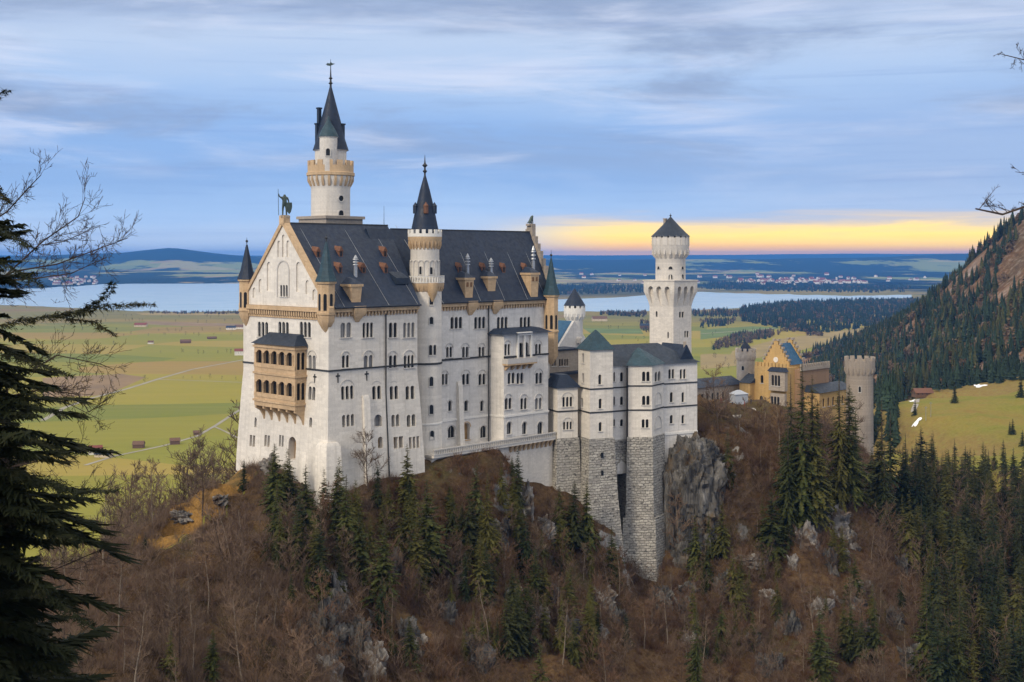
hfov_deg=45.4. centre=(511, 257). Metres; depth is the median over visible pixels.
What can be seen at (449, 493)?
spruce tree
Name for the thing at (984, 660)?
spruce tree
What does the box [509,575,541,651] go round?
spruce tree
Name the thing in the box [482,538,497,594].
spruce tree
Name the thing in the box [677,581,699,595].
rock outcrop
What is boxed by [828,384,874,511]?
spruce tree
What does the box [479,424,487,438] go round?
window
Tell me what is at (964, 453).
spruce tree
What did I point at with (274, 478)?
spruce tree
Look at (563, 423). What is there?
window
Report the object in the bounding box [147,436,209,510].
bare tree
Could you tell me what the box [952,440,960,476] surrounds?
spruce tree
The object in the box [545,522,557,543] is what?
rock outcrop
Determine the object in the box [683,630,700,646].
rock outcrop
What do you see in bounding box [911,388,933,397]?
barn
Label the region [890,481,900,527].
spruce tree
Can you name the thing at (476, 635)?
bare tree
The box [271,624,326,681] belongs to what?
bare tree
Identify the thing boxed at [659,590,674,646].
bare tree
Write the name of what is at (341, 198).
window
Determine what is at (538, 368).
window
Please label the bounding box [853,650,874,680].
bare tree
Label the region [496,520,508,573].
bare tree
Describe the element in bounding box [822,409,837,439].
bare tree
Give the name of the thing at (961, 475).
spruce tree
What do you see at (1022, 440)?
spruce tree
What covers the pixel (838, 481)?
spruce tree
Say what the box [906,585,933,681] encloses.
spruce tree
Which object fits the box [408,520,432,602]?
spruce tree
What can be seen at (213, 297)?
lake
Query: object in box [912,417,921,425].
snow patch
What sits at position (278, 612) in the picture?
bare tree
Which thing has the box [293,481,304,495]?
rock outcrop
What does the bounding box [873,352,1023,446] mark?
forest belt
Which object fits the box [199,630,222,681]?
spruce tree
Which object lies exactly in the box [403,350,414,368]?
window
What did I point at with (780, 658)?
rock outcrop
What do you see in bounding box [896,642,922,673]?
rock outcrop
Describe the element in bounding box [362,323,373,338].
window
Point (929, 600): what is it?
spruce tree
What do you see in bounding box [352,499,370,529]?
bare tree
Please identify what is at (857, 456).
spruce tree
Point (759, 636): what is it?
rock outcrop
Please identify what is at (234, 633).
bare tree
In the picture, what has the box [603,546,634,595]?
bare tree
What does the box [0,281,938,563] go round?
valley ground
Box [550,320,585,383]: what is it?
knights house
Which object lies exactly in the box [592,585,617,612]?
rock outcrop
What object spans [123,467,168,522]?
bare tree
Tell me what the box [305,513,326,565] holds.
bare tree
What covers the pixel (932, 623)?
spruce tree
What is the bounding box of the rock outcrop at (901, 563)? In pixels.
[895,554,908,575]
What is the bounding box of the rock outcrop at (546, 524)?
[538,514,551,534]
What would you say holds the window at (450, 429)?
in the palace
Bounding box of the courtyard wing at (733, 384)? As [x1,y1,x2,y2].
[697,376,739,401]
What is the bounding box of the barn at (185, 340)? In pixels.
[180,339,190,342]
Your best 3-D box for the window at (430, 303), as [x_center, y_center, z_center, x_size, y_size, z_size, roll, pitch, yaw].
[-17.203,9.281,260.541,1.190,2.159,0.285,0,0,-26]
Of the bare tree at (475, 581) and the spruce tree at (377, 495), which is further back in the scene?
the spruce tree at (377, 495)
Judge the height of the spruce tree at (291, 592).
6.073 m
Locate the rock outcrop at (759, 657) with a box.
[754,652,767,663]
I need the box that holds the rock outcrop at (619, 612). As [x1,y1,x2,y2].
[608,605,629,626]
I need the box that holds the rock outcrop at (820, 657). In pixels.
[808,644,832,662]
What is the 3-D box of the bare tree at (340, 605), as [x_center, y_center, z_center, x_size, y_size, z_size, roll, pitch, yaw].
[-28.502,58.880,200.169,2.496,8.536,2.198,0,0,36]
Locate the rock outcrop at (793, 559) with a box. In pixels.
[787,553,798,571]
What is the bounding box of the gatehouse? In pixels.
[739,337,845,429]
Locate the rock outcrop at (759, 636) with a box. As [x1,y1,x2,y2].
[741,632,760,652]
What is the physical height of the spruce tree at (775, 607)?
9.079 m
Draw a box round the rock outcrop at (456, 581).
[446,572,464,594]
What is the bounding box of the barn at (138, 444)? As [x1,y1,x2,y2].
[132,441,144,447]
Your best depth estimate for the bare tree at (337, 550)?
219.86 m
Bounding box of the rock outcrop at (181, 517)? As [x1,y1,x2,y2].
[169,510,193,523]
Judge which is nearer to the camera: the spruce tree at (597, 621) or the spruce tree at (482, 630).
the spruce tree at (482, 630)
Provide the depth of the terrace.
279.36 m
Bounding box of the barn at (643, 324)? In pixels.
[640,323,649,327]
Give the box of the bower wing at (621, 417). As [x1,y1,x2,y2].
[548,330,699,581]
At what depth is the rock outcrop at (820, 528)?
303.73 m
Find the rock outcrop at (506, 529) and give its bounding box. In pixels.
[500,516,513,538]
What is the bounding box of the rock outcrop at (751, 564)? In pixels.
[733,553,767,569]
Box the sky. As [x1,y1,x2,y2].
[0,0,1023,255]
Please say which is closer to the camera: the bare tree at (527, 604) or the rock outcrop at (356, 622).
the rock outcrop at (356, 622)
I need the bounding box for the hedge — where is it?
[149,310,238,313]
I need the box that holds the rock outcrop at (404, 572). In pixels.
[398,570,423,590]
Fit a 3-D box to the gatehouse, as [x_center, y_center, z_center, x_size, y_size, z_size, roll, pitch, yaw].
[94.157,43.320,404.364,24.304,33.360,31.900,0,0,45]
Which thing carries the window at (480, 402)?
in the palace
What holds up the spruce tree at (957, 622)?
on the castle hill at (974, 418)
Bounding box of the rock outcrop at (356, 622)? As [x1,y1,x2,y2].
[346,613,373,673]
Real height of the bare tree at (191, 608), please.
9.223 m
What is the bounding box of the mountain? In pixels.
[801,220,1023,401]
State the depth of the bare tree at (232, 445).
267.56 m
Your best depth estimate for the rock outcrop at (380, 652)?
196.55 m
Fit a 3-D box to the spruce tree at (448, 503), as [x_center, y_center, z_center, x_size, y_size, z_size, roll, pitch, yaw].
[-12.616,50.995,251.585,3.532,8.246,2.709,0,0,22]
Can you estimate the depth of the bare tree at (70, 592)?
175.79 m
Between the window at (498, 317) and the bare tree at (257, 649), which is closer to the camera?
the bare tree at (257, 649)
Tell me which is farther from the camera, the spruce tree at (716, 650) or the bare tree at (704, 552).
the bare tree at (704, 552)
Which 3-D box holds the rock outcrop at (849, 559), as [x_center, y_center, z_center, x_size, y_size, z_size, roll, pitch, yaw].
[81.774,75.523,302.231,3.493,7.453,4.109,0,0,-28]
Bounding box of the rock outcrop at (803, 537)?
[792,519,819,553]
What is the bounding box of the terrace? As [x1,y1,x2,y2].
[424,432,555,485]
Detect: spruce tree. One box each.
[0,87,156,681]
[0,388,87,679]
[142,536,148,548]
[157,627,178,681]
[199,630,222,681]
[236,463,248,491]
[258,444,294,517]
[260,483,285,535]
[260,487,286,563]
[270,503,289,573]
[283,523,291,549]
[285,514,304,575]
[288,571,296,603]
[289,465,327,549]
[290,494,312,571]
[303,525,333,592]
[303,559,312,598]
[308,561,332,612]
[325,467,344,534]
[328,475,358,568]
[328,485,355,571]
[336,552,351,596]
[346,514,375,594]
[358,523,400,609]
[369,464,383,507]
[372,575,392,637]
[374,495,391,538]
[388,628,398,659]
[394,444,419,511]
[400,504,406,540]
[400,617,423,673]
[402,476,413,518]
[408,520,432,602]
[412,479,454,575]
[422,522,436,585]
[439,530,456,573]
[443,482,450,509]
[446,486,457,517]
[450,502,467,551]
[451,506,466,553]
[452,550,463,572]
[457,552,471,604]
[465,465,486,523]
[467,539,490,606]
[473,611,487,652]
[478,475,505,571]
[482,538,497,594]
[494,616,502,654]
[499,579,519,661]
[508,458,515,476]
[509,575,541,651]
[514,510,533,579]
[519,576,538,658]
[525,585,536,621]
[527,543,542,581]
[527,547,546,606]
[530,642,551,681]
[537,529,549,559]
[550,488,571,537]
[550,514,567,561]
[558,559,563,584]
[559,568,581,618]
[565,480,588,555]
[565,610,585,667]
[566,496,576,545]
[579,480,601,551]
[595,608,602,637]
[604,526,624,587]
[622,613,633,647]
[682,511,703,580]
[683,606,704,681]
[700,571,709,594]
[701,513,717,560]
[701,542,713,590]
[711,503,730,559]
[712,605,732,656]
[712,639,722,665]
[722,430,737,490]
[728,605,740,648]
[748,606,761,652]
[754,488,788,561]
[769,580,782,615]
[772,364,824,529]
[772,411,800,549]
[774,382,799,512]
[795,375,838,532]
[806,400,834,524]
[806,609,838,681]
[820,594,829,623]
[822,368,851,512]
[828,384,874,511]
[833,601,857,663]
[839,602,857,662]
[842,553,865,602]
[850,626,857,655]
[852,411,867,506]
[855,622,864,650]
[862,448,875,494]
[864,598,886,665]
[865,399,895,487]
[867,451,874,496]
[869,448,897,509]
[874,447,898,533]
[883,415,906,488]
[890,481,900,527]
[894,433,912,505]
[894,451,914,518]
[894,580,906,609]
[905,462,925,532]
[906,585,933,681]
[909,450,914,471]
[910,439,925,472]
[911,400,917,416]
[911,440,926,469]
[912,574,928,637]
[913,468,928,531]
[914,529,942,613]
[915,426,934,494]
[918,601,946,658]
[919,585,934,635]
[922,557,950,621]
[923,436,938,493]
[924,435,940,506]
[924,617,946,681]
[925,551,947,615]
[927,628,952,677]
[929,518,940,556]
[932,608,959,681]
[933,483,953,533]
[934,456,957,513]
[945,542,964,594]
[946,510,966,585]
[947,549,962,609]
[949,586,972,681]
[949,607,971,681]
[950,383,958,403]
[950,456,957,503]
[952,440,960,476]
[955,503,968,554]
[956,457,964,492]
[956,459,978,527]
[957,457,969,493]
[959,445,967,481]
[964,606,977,667]
[965,450,972,486]
[967,452,981,502]
[969,520,977,560]
[971,481,976,504]
[971,496,985,555]
[972,472,981,522]
[973,543,999,612]
[975,542,983,589]
[976,499,1007,577]
[977,445,990,480]
[977,625,994,681]
[980,474,1000,533]
[980,549,990,597]
[984,446,996,498]
[986,449,993,477]
[986,587,1004,678]
[990,446,998,469]
[991,592,1017,675]
[992,626,1016,681]
[993,547,1009,605]
[993,554,1011,617]
[993,571,1004,638]
[996,449,1008,513]
[997,442,1009,474]
[998,546,1013,602]
[1001,613,1023,681]
[1003,492,1022,556]
[1007,421,1012,434]
[1007,448,1021,483]
[1007,526,1020,577]
[1011,418,1015,434]
[1011,606,1023,678]
[1015,379,1023,397]
[1015,460,1023,487]
[1018,430,1023,446]
[1019,614,1023,675]
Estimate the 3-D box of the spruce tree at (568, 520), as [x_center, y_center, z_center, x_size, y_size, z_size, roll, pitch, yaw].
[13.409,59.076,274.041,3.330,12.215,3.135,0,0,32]
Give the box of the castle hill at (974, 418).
[46,376,1023,681]
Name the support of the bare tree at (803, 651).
on the castle hill at (974, 418)
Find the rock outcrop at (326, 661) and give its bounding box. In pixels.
[313,646,344,681]
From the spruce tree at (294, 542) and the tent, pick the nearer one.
the spruce tree at (294, 542)
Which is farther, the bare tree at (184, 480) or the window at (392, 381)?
the bare tree at (184, 480)
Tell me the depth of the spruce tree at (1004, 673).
264.22 m
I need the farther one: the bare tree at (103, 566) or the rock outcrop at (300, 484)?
the rock outcrop at (300, 484)
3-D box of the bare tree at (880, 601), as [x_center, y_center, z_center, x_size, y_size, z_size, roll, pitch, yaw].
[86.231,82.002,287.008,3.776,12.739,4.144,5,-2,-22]
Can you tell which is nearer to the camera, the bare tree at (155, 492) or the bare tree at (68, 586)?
the bare tree at (68, 586)
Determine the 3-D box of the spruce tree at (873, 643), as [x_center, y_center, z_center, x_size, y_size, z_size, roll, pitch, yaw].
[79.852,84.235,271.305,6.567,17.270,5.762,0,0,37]
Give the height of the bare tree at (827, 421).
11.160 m
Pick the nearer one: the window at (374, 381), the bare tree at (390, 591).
the bare tree at (390, 591)
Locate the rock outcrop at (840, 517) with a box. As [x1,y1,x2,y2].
[826,503,851,530]
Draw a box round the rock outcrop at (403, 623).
[395,615,420,645]
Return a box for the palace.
[236,215,559,512]
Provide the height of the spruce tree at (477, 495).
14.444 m
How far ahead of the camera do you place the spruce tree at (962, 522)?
346.15 m
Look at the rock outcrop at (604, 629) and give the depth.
247.23 m
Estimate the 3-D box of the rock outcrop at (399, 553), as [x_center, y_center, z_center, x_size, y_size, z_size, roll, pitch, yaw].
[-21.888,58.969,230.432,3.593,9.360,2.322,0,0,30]
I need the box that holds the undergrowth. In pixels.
[36,418,1023,681]
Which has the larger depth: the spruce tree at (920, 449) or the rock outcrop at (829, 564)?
the spruce tree at (920, 449)
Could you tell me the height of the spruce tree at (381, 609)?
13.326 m
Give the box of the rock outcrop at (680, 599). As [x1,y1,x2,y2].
[674,595,691,613]
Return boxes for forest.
[558,283,643,294]
[600,309,646,316]
[691,306,739,316]
[699,316,735,327]
[701,280,909,292]
[738,296,918,332]
[802,205,1023,400]
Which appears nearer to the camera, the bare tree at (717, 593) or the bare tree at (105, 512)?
the bare tree at (105, 512)
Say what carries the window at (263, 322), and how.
in the palace
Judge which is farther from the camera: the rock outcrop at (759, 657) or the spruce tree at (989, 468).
the spruce tree at (989, 468)
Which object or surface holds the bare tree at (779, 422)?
on the castle hill at (974, 418)
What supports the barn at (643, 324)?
on the valley ground
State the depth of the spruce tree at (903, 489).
360.97 m
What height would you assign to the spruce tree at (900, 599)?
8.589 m
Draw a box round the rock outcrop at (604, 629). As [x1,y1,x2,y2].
[598,623,609,642]
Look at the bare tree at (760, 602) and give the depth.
275.66 m
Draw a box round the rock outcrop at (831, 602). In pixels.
[806,596,834,621]
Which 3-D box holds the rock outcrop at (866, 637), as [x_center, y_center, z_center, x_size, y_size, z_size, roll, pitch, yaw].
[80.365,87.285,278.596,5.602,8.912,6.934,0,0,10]
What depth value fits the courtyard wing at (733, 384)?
400.81 m
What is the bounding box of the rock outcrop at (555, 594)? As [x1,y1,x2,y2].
[539,580,560,611]
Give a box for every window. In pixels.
[256,322,267,337]
[279,285,287,297]
[280,322,288,332]
[301,323,310,338]
[307,350,316,368]
[325,148,330,156]
[337,194,344,201]
[337,210,344,215]
[340,322,352,338]
[340,379,353,399]
[341,351,350,368]
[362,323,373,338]
[363,350,374,368]
[372,381,380,398]
[374,415,378,425]
[388,323,398,338]
[388,350,397,368]
[390,381,396,398]
[402,322,415,338]
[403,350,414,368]
[405,380,412,398]
[428,267,433,274]
[428,296,433,305]
[428,317,433,324]
[428,345,432,356]
[428,376,433,386]
[428,404,433,414]
[429,430,434,440]
[433,344,436,355]
[442,370,448,385]
[445,343,453,358]
[447,399,452,411]
[447,424,455,438]
[450,317,463,329]
[461,342,469,358]
[461,369,470,385]
[463,399,468,411]
[474,317,486,329]
[478,343,485,358]
[478,369,486,385]
[479,399,484,411]
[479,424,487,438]
[497,317,506,327]
[503,340,511,355]
[504,393,512,410]
[506,421,512,434]
[507,373,515,384]
[516,373,524,384]
[519,343,529,357]
[520,317,528,326]
[520,394,527,410]
[521,421,527,435]
[534,340,541,355]
[534,393,542,410]
[535,368,543,384]
[537,421,543,433]
[561,392,573,407]
[562,417,572,430]
[598,375,602,384]
[641,372,650,381]
[641,396,650,405]
[641,419,649,428]
[668,369,673,379]
[679,369,684,379]
[771,375,780,386]
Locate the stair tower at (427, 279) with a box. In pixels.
[408,158,444,458]
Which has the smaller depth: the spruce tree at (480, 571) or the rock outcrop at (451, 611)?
the rock outcrop at (451, 611)
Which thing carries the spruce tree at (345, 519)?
on the castle hill at (974, 418)
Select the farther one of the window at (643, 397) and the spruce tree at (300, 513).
the window at (643, 397)
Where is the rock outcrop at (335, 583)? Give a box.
[326,568,352,608]
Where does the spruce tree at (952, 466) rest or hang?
on the castle hill at (974, 418)
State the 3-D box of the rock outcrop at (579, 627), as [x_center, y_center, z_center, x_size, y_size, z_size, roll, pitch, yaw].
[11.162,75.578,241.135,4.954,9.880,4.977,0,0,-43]
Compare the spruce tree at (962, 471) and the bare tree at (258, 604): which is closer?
the bare tree at (258, 604)
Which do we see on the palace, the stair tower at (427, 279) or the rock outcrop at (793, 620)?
the stair tower at (427, 279)
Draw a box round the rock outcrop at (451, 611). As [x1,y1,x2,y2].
[437,598,457,625]
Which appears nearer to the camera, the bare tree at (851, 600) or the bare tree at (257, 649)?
the bare tree at (257, 649)
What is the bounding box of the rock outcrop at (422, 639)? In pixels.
[413,633,428,656]
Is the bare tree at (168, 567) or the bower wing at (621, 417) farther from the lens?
the bower wing at (621, 417)
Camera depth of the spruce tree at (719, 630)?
264.63 m
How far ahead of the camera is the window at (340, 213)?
277.67 m
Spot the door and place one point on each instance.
(465, 425)
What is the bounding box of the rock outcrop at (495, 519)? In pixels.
[489,518,502,534]
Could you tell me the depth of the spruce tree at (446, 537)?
238.80 m
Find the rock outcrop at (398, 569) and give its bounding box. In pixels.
[375,556,402,576]
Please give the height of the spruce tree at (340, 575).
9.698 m
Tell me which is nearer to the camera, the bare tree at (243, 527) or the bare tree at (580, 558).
the bare tree at (243, 527)
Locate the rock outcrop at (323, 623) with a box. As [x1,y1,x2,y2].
[305,595,339,654]
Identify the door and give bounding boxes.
[464,421,470,440]
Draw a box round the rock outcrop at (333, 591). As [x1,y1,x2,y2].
[327,588,346,622]
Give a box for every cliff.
[663,452,681,550]
[667,431,728,532]
[670,519,716,570]
[710,438,735,486]
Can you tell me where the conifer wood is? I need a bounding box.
[268,434,1023,681]
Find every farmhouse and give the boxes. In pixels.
[89,445,102,454]
[94,453,112,457]
[134,323,147,326]
[226,326,235,329]
[591,316,606,320]
[640,318,649,331]
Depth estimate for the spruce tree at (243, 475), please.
248.35 m
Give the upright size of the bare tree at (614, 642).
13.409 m
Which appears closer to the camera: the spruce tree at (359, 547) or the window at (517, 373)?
the spruce tree at (359, 547)
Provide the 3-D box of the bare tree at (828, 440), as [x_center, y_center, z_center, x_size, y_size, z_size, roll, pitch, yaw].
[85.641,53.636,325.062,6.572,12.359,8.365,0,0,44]
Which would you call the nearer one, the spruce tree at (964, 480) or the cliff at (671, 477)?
the cliff at (671, 477)
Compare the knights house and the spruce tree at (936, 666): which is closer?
the spruce tree at (936, 666)
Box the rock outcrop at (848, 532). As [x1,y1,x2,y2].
[835,525,861,550]
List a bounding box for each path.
[85,410,238,464]
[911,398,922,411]
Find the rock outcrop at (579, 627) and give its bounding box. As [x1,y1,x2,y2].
[555,614,581,646]
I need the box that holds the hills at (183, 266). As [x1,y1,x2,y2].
[0,248,967,288]
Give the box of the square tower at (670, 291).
[643,213,697,351]
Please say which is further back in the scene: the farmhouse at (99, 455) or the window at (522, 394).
the farmhouse at (99, 455)
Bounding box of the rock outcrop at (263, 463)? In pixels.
[258,452,275,474]
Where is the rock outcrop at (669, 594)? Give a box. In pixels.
[648,585,674,612]
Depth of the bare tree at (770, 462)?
311.62 m
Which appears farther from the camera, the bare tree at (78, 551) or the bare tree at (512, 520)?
the bare tree at (512, 520)
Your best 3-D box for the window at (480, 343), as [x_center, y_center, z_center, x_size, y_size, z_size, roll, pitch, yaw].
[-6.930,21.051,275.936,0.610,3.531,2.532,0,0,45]
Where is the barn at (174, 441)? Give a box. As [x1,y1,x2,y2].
[169,437,179,444]
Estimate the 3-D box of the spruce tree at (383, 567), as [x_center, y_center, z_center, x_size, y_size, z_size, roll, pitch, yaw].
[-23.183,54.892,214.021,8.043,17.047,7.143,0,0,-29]
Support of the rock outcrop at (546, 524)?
on the castle hill at (974, 418)
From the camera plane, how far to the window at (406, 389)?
254.93 m
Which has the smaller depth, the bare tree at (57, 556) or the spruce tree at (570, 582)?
the bare tree at (57, 556)
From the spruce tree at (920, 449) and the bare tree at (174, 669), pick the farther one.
the spruce tree at (920, 449)
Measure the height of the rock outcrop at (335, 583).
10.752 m
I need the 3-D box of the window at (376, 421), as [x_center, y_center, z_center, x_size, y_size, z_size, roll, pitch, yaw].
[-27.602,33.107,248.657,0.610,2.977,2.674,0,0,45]
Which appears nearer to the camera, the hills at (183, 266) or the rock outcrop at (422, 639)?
the rock outcrop at (422, 639)
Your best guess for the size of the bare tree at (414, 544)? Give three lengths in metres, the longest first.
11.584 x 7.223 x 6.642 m
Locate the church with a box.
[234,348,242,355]
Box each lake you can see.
[0,283,238,312]
[558,292,911,311]
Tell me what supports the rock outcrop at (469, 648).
on the castle hill at (974, 418)
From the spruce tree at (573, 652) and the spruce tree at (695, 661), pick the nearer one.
the spruce tree at (573, 652)
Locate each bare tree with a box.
[0,146,141,586]
[42,549,54,565]
[47,585,77,630]
[48,569,103,638]
[51,519,69,566]
[52,521,76,572]
[63,563,88,631]
[68,543,88,562]
[75,515,92,559]
[81,476,136,552]
[83,562,115,610]
[86,547,114,584]
[88,460,151,537]
[92,560,149,624]
[95,469,154,537]
[99,499,113,564]
[107,559,137,638]
[107,620,142,671]
[120,501,149,533]
[122,603,153,681]
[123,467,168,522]
[129,455,174,522]
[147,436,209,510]
[153,573,207,657]
[155,551,189,598]
[160,444,222,498]
[165,460,202,504]
[167,649,185,681]
[169,465,204,503]
[180,424,227,515]
[183,454,225,498]
[183,502,255,581]
[184,583,196,626]
[185,618,205,671]
[189,548,234,613]
[202,400,239,481]
[213,499,231,546]
[219,593,256,681]
[220,465,235,482]
[226,502,265,570]
[226,616,278,681]
[245,568,267,630]
[257,585,294,633]
[262,597,311,665]
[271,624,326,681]
[286,498,318,546]
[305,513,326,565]
[305,569,346,618]
[316,476,340,526]
[318,502,327,533]
[319,631,350,670]
[322,615,348,650]
[330,527,354,570]
[334,591,346,623]
[350,429,390,491]
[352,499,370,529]
[354,612,372,651]
[367,635,383,681]
[384,589,400,631]
[404,528,434,568]
[408,564,433,616]
[438,541,467,583]
[459,615,491,659]
[473,576,495,639]
[494,540,518,586]
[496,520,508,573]
[500,581,528,611]
[502,503,518,533]
[519,520,548,571]
[521,598,538,641]
[527,624,546,658]
[529,662,544,681]
[545,571,580,622]
[547,527,576,579]
[553,594,570,624]
[555,599,577,663]
[577,542,594,579]
[582,581,615,624]
[588,639,624,681]
[589,632,624,681]
[593,577,610,594]
[601,556,612,586]
[601,605,626,637]
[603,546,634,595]
[611,625,634,670]
[628,555,642,580]
[628,597,663,648]
[637,585,663,624]
[656,566,664,587]
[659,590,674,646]
[662,492,692,547]
[665,563,677,600]
[670,612,705,659]
[671,612,693,659]
[698,602,711,627]
[699,364,734,433]
[700,540,711,571]
[701,613,710,662]
[703,620,714,645]
[705,580,725,608]
[710,398,728,419]
[714,459,741,507]
[716,662,722,681]
[717,397,737,422]
[732,547,750,573]
[733,396,755,422]
[734,401,745,431]
[745,399,771,440]
[750,623,764,653]
[752,439,770,464]
[753,612,766,641]
[755,396,772,432]
[755,587,764,620]
[763,400,795,455]
[763,538,775,567]
[766,453,772,473]
[778,407,795,436]
[788,391,830,434]
[789,636,810,672]
[792,416,807,443]
[794,561,809,615]
[801,530,830,568]
[803,584,817,630]
[818,405,837,453]
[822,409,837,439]
[822,412,837,440]
[824,438,837,468]
[832,395,867,444]
[841,575,856,603]
[846,585,857,624]
[851,600,877,631]
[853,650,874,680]
[854,648,898,681]
[857,589,865,620]
[864,522,884,562]
[867,535,888,567]
[872,643,893,674]
[875,580,886,621]
[878,502,900,533]
[898,626,911,678]
[975,43,1023,214]
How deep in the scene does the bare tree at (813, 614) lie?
271.87 m
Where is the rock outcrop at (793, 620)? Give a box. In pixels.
[774,609,801,636]
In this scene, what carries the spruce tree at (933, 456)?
on the castle hill at (974, 418)
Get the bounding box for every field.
[43,374,144,396]
[137,313,238,314]
[144,321,242,325]
[583,328,642,333]
[700,326,779,339]
[700,354,736,368]
[725,327,863,363]
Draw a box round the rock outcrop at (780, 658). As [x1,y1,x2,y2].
[765,651,784,671]
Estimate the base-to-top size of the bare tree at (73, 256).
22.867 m
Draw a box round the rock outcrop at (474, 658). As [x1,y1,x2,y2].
[464,642,495,674]
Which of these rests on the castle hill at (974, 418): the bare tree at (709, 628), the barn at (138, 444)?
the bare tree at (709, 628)
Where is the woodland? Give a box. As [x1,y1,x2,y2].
[712,326,822,349]
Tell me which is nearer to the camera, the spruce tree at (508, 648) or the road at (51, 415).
the spruce tree at (508, 648)
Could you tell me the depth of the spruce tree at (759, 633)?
267.76 m
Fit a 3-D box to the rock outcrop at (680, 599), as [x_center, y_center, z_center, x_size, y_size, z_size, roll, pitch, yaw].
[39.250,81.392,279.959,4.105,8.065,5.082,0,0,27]
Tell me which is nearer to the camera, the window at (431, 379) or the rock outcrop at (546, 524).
the window at (431, 379)
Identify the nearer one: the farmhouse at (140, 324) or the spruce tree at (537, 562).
the spruce tree at (537, 562)
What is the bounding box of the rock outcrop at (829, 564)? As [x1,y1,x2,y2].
[819,543,839,576]
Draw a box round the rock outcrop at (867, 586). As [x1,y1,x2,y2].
[859,580,874,595]
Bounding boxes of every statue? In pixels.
[278,194,291,216]
[526,215,532,225]
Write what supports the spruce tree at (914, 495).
on the castle hill at (974, 418)
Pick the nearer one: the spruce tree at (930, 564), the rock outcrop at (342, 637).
the rock outcrop at (342, 637)
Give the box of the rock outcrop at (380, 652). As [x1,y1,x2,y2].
[358,641,388,681]
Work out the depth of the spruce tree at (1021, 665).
274.53 m
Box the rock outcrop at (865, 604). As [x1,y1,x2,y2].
[846,597,867,612]
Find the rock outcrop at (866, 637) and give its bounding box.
[855,621,878,647]
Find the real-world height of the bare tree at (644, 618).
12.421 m
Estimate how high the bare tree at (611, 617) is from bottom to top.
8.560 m
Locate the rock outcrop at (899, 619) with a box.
[885,605,904,630]
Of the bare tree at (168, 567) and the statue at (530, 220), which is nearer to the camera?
the bare tree at (168, 567)
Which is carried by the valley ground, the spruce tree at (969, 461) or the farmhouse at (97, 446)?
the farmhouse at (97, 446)
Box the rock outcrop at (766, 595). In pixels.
[758,588,775,603]
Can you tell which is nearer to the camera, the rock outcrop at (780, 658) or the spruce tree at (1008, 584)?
the rock outcrop at (780, 658)
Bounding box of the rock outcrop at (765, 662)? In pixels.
[754,658,774,677]
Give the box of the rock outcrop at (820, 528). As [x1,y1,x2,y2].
[811,520,825,536]
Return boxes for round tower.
[296,59,364,223]
[564,288,584,332]
[735,342,755,380]
[844,355,875,454]
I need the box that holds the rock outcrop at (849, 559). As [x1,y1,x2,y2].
[843,548,851,564]
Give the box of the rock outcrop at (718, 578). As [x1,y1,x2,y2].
[711,568,730,594]
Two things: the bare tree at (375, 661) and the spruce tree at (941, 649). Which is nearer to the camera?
the bare tree at (375, 661)
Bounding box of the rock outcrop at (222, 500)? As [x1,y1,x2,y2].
[211,494,228,505]
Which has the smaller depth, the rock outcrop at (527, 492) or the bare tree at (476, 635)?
the bare tree at (476, 635)
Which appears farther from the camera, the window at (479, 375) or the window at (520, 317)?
the window at (520, 317)
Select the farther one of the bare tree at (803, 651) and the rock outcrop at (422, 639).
the bare tree at (803, 651)
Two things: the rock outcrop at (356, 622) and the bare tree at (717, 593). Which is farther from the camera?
the bare tree at (717, 593)
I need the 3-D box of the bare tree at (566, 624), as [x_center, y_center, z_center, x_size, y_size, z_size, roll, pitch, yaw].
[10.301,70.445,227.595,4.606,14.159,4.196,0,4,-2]
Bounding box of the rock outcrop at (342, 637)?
[326,622,349,658]
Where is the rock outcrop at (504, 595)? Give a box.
[503,582,522,597]
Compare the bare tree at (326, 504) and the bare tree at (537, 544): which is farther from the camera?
the bare tree at (537, 544)
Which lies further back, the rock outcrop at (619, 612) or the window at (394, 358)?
the rock outcrop at (619, 612)
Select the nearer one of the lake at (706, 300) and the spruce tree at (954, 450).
the spruce tree at (954, 450)
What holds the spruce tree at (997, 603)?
on the castle hill at (974, 418)
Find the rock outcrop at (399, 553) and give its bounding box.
[390,547,403,570]
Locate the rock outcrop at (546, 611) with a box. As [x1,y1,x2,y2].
[534,604,549,625]
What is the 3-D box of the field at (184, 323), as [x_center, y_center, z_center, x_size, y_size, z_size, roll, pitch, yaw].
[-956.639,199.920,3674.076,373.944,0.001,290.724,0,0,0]
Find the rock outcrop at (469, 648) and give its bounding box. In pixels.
[464,631,480,655]
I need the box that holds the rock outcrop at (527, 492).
[520,479,533,521]
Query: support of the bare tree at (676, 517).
on the castle hill at (974, 418)
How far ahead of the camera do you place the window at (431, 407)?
260.46 m
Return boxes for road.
[40,360,240,420]
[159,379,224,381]
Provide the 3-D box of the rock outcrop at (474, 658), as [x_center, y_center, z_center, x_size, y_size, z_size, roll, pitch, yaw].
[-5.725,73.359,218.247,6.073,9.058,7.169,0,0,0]
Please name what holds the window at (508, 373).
in the palace
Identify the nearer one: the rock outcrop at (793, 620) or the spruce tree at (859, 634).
the spruce tree at (859, 634)
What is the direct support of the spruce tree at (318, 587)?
on the castle hill at (974, 418)
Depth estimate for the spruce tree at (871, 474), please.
339.57 m
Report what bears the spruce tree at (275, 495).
on the castle hill at (974, 418)
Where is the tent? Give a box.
[729,390,747,403]
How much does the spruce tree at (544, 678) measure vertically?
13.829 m
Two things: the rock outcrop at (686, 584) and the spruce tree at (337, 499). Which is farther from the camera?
the rock outcrop at (686, 584)

